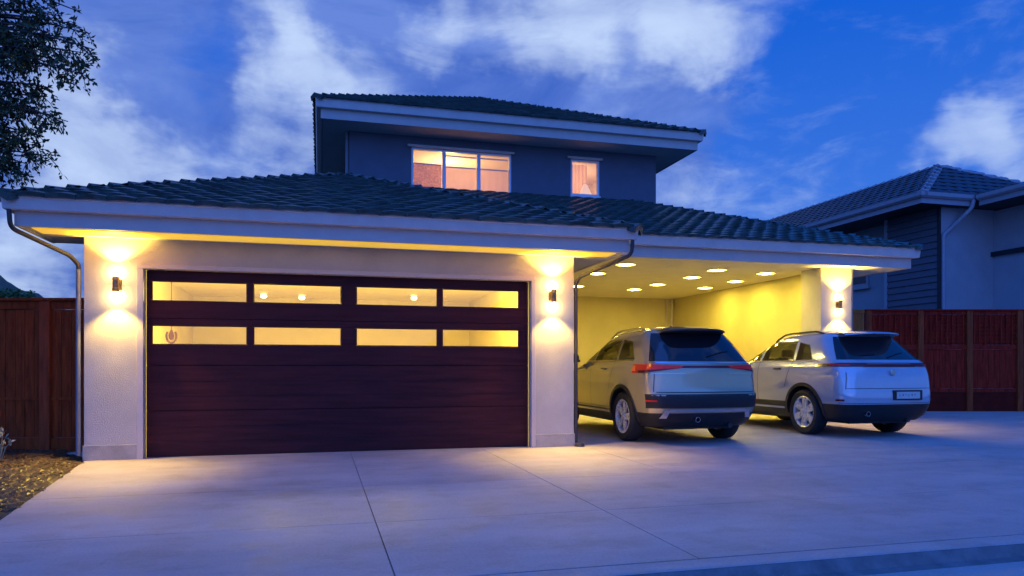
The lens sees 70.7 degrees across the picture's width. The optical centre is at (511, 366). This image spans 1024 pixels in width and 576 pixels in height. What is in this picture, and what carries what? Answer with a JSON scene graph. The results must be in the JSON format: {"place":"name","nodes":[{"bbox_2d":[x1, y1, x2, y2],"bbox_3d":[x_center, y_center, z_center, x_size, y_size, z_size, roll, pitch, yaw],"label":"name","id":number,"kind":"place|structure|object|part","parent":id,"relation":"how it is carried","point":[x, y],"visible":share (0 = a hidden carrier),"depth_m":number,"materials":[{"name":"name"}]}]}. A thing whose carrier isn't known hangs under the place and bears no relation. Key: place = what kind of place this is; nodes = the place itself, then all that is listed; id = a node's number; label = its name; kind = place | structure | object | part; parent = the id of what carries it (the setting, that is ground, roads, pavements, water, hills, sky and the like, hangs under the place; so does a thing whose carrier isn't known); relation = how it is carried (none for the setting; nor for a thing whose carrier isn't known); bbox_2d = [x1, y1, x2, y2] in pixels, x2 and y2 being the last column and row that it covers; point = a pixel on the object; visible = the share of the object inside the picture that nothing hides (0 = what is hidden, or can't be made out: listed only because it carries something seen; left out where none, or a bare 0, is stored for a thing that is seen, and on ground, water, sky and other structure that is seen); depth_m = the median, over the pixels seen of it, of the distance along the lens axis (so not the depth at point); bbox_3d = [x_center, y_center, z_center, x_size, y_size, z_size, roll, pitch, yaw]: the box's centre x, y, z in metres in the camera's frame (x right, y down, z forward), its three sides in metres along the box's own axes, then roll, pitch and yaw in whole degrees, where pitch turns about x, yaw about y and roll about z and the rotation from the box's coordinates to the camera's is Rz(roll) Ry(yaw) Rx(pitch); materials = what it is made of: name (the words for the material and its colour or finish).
{"place":"outdoors","nodes":[
{"label":"outdoors","id":0,"kind":"place"},
{"bbox_2d":[0,275,64,309],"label":"hills","id":1,"kind":"structure","parent":0,"point":[4,283],"depth_m":280.86,"materials":[{"name":"green plant"}]},
{"bbox_2d":[0,411,1023,575],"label":"driveway","id":2,"kind":"structure","parent":0,"point":[754,484],"depth_m":6.08,"materials":[{"name":"concrete"}]},
{"bbox_2d":[0,92,922,460],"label":"house","id":3,"kind":"structure","parent":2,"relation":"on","point":[478,224],"depth_m":10.16,"materials":[{"name":"paint"}]},
{"bbox_2d":[111,268,120,299],"bbox_3d":[-4.867,-1.015,8.880,0.096,0.386,0.132,0,0,-15],"label":"wall lamp","id":4,"kind":"object","parent":3,"relation":"attached to","point":[116,284],"visible":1,"depth_m":8.83,"materials":[{"name":"brown metal"}]},
{"bbox_2d":[165,282,177,343],"bbox_3d":[-4.430,-0.905,9.397,0.148,1.209,0.070,0,0,-15],"label":"hanging ornament","id":5,"kind":"object","parent":3,"relation":"hanging from","point":[171,335],"visible":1,"depth_m":9.38,"materials":[{"name":"brown metal"}]},
{"bbox_2d":[259,292,267,297],"bbox_3d":[-5.036,-1.450,14.648,0.180,0.119,0.180,0,0,-15],"label":"globe light","id":6,"kind":"object","parent":3,"relation":"attached to","point":[263,295],"visible":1,"depth_m":14.60,"materials":[{"name":"white glass"}]},
{"bbox_2d":[297,294,305,299],"bbox_3d":[-4.359,-1.450,14.983,0.180,0.119,0.180,0,0,-15],"label":"globe light","id":7,"kind":"object","parent":3,"relation":"attached to","point":[301,297],"visible":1,"depth_m":14.94,"materials":[{"name":"white glass"}]},
{"bbox_2d":[146,270,527,456],"bbox_3d":[-2.207,-0.051,9.831,5.034,2.398,0.075,0,0,-15],"label":"garage door","id":8,"kind":"structure","parent":3,"relation":"in","point":[250,397],"depth_m":9.74,"materials":[{"name":"paint"}]},
{"bbox_2d":[410,294,417,299],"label":"globe light","id":9,"kind":"object","parent":3,"relation":"attached to","point":[413,297],"visible":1,"depth_m":15.02,"materials":[{"name":"white glass"}]},
{"bbox_2d":[408,144,513,192],"bbox_3d":[-1.198,-4.612,17.066,2.540,1.045,0.240,0,0,-15],"label":"window","id":10,"kind":"structure","parent":3,"relation":"in","point":[425,174],"depth_m":17.13,"materials":[{"name":"glass"}]},
{"bbox_2d":[549,282,556,308],"bbox_3d":[0.593,-1.015,10.333,0.096,0.386,0.132,0,0,-15],"label":"wall lamp","id":11,"kind":"object","parent":3,"relation":"attached to","point":[552,297],"visible":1,"depth_m":10.29,"materials":[{"name":"brown metal"}]},
{"bbox_2d":[567,156,602,197],"bbox_3d":[1.699,-4.525,18.156,0.900,1.350,0.857,0,0,-15],"label":"window","id":12,"kind":"structure","parent":3,"relation":"in","point":[578,172],"depth_m":17.98,"materials":[{"name":"glass"}]},
{"bbox_2d":[579,184,590,193],"bbox_3d":[1.843,-4.390,18.196,0.400,0.400,0.400,0,0,-15],"label":"table lamp","id":13,"kind":"object","parent":3,"relation":"on","point":[585,189],"visible":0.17,"depth_m":18.09,"materials":[{"name":"white fabric"}]},
{"bbox_2d":[590,272,606,274],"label":"ceiling light","id":14,"kind":"object","parent":3,"relation":"attached to","point":[598,273],"visible":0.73,"depth_m":15.79,"materials":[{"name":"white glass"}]},
{"bbox_2d":[615,263,636,265],"bbox_3d":[2.275,-2.046,14.472,0.444,0.015,0.444,0,0,-15],"label":"ceiling light","id":15,"kind":"object","parent":3,"relation":"attached to","point":[625,264],"visible":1,"depth_m":14.40,"materials":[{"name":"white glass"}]},
{"bbox_2d":[626,288,642,290],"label":"ceiling light","id":16,"kind":"object","parent":3,"relation":"attached to","point":[633,289],"visible":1,"depth_m":19.05,"materials":[{"name":"white glass"}]},
{"bbox_2d":[649,283,666,285],"bbox_3d":[3.624,-2.046,17.997,0.444,0.015,0.444,0,0,-15],"label":"ceiling light","id":17,"kind":"object","parent":3,"relation":"attached to","point":[658,284],"visible":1,"depth_m":17.91,"materials":[{"name":"white glass"}]},
{"bbox_2d":[682,276,701,278],"bbox_3d":[4.124,-2.046,16.547,0.444,0.015,0.444,0,0,-15],"label":"ceiling light","id":18,"kind":"object","parent":3,"relation":"attached to","point":[691,277],"visible":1,"depth_m":16.50,"materials":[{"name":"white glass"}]},
{"bbox_2d":[697,287,713,288],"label":"ceiling light","id":19,"kind":"object","parent":3,"relation":"attached to","point":[704,287],"visible":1,"depth_m":18.62,"materials":[{"name":"white glass"}]},
{"bbox_2d":[706,269,726,271],"bbox_3d":[4.339,-2.046,15.310,0.444,0.015,0.444,0,0,-15],"label":"ceiling light","id":20,"kind":"object","parent":3,"relation":"attached to","point":[714,270],"visible":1,"depth_m":15.29,"materials":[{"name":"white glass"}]},
{"bbox_2d":[726,280,744,282],"bbox_3d":[5.357,-2.046,17.320,0.444,0.015,0.444,0,0,-15],"label":"ceiling light","id":21,"kind":"object","parent":3,"relation":"attached to","point":[734,281],"visible":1,"depth_m":17.27,"materials":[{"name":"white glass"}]},
{"bbox_2d":[755,272,775,274],"bbox_3d":[5.563,-2.046,15.843,0.444,0.015,0.444,0,0,-15],"label":"ceiling light","id":22,"kind":"object","parent":3,"relation":"attached to","point":[764,273],"visible":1,"depth_m":15.79,"materials":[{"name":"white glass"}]},
{"bbox_2d":[836,295,842,313],"bbox_3d":[6.784,-1.290,14.950,0.096,0.386,0.132,0,0,-15],"label":"wall lamp","id":23,"kind":"object","parent":3,"relation":"attached to","point":[839,304],"visible":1,"depth_m":14.91,"materials":[{"name":"brown metal"}]},
{"bbox_2d":[578,326,755,440],"bbox_3d":[2.263,0.244,12.768,2.146,1.812,4.726,0,0,-15],"label":"parked car","id":24,"kind":"object","parent":2,"relation":"on","point":[668,378],"visible":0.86,"depth_m":10.74,"materials":[{"name":"grey paint"}]},
{"bbox_3d":[1.732,-0.283,13.076,0.869,0.335,0.862,0,0,-15],"label":"window","id":25,"kind":"part","parent":24,"relation":"part of","materials":[{"name":"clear glass"}]},
{"bbox_3d":[2.571,-0.283,13.300,0.869,0.335,0.862,0,0,-15],"label":"window","id":26,"kind":"part","parent":24,"relation":"part of","materials":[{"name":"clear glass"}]},
{"bbox_3d":[2.768,-0.299,10.870,1.641,0.425,0.516,0,0,-15],"label":"rear window","id":27,"kind":"part","parent":24,"relation":"part of","materials":[{"name":"black glass"}]},
{"bbox_2d":[748,329,930,433],"bbox_3d":[5.524,0.244,13.853,2.146,1.812,4.746,0,0,-15],"label":"parked car","id":28,"kind":"object","parent":2,"relation":"on","point":[812,382],"visible":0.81,"depth_m":11.91,"materials":[{"name":"paint"}]},
{"bbox_3d":[4.990,-0.283,14.171,0.869,0.335,0.862,0,0,-15],"label":"window","id":29,"kind":"part","parent":28,"relation":"part of","materials":[{"name":"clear glass"}]},
{"bbox_3d":[5.829,-0.283,14.394,0.869,0.335,0.862,0,0,-15],"label":"window","id":30,"kind":"part","parent":28,"relation":"part of","materials":[{"name":"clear glass"}]},
{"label":"rear window","id":31,"kind":"part","parent":28,"relation":"part of","materials":[{"name":"black glass"}]},
{"bbox_2d":[853,309,864,329],"bbox_3d":[7.698,-0.185,18.082,3.007,2.570,0.080,0,0,-23],"label":"cedar fence","id":32,"kind":"object","parent":2,"relation":"on","point":[857,319],"visible":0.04,"depth_m":18.58,"materials":[{"name":"brown wood"}]},
{"bbox_2d":[864,309,1023,410],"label":"wooden fence","id":33,"kind":"object","parent":2,"relation":"on","point":[968,368],"visible":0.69,"depth_m":18.68,"materials":[{"name":"brown wood"}]},
{"bbox_2d":[0,437,1023,575],"bbox_3d":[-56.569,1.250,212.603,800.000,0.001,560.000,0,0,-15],"label":"ground","id":34,"kind":"structure","parent":0,"point":[624,575],"depth_m":4.83,"materials":[{"name":"grey concrete"}]},
{"bbox_2d":[0,287,40,309],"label":"tree","id":35,"kind":"object","parent":34,"relation":"on","point":[11,293],"visible":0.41,"depth_m":33.67,"materials":[{"name":"green plant"}]},
{"bbox_2d":[0,298,83,456],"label":"wooden fence","id":36,"kind":"object","parent":34,"relation":"on","point":[37,373],"visible":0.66,"depth_m":9.32,"materials":[{"name":"brown wood"}]},
{"bbox_2d":[0,448,83,519],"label":"mulch","id":37,"kind":"object","parent":34,"relation":"on","point":[26,475],"visible":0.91,"depth_m":7.50,"materials":[{"name":"brown wood"}]},
{"bbox_2d":[0,427,14,458],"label":"plant","id":38,"kind":"object","parent":37,"relation":"on","point":[10,441],"visible":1,"depth_m":8.41,"materials":[{"name":"grey plant"}]},
{"bbox_2d":[0,0,100,188],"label":"tree","id":39,"kind":"object","parent":34,"relation":"on","point":[20,48],"visible":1,"depth_m":8.04,"materials":[{"name":"green plant"}]},
{"bbox_2d":[628,544,1023,575],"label":"kerb face","id":40,"kind":"object","parent":34,"relation":"on","point":[880,564],"depth_m":4.39},
{"bbox_2d":[738,164,1023,388],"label":"neighbour house","id":41,"kind":"structure","parent":34,"relation":"on","point":[965,227],"depth_m":23.29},
{"bbox_2d":[853,276,869,289],"bbox_3d":[12.835,-3.360,27.112,0.130,0.980,1.600,0,0,-15],"label":"window","id":42,"kind":"structure","parent":41,"relation":"in","point":[859,283],"depth_m":26.72,"materials":[{"name":"glass"}]},
{"bbox_2d":[861,561,1023,575],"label":"road gutter","id":43,"kind":"object","parent":34,"relation":"on","point":[1009,569],"depth_m":4.36,"materials":[{"name":"concrete"}]},
{"bbox_2d":[0,0,1023,309],"label":"sky","id":44,"kind":"structure","parent":0,"point":[799,104],"materials":[{"name":"blue"}]},
{"bbox_2d":[484,534,1023,575],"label":"kerb","id":45,"kind":"structure","parent":0,"point":[670,566],"depth_m":4.34,"materials":[{"name":"concrete"}]}
]}

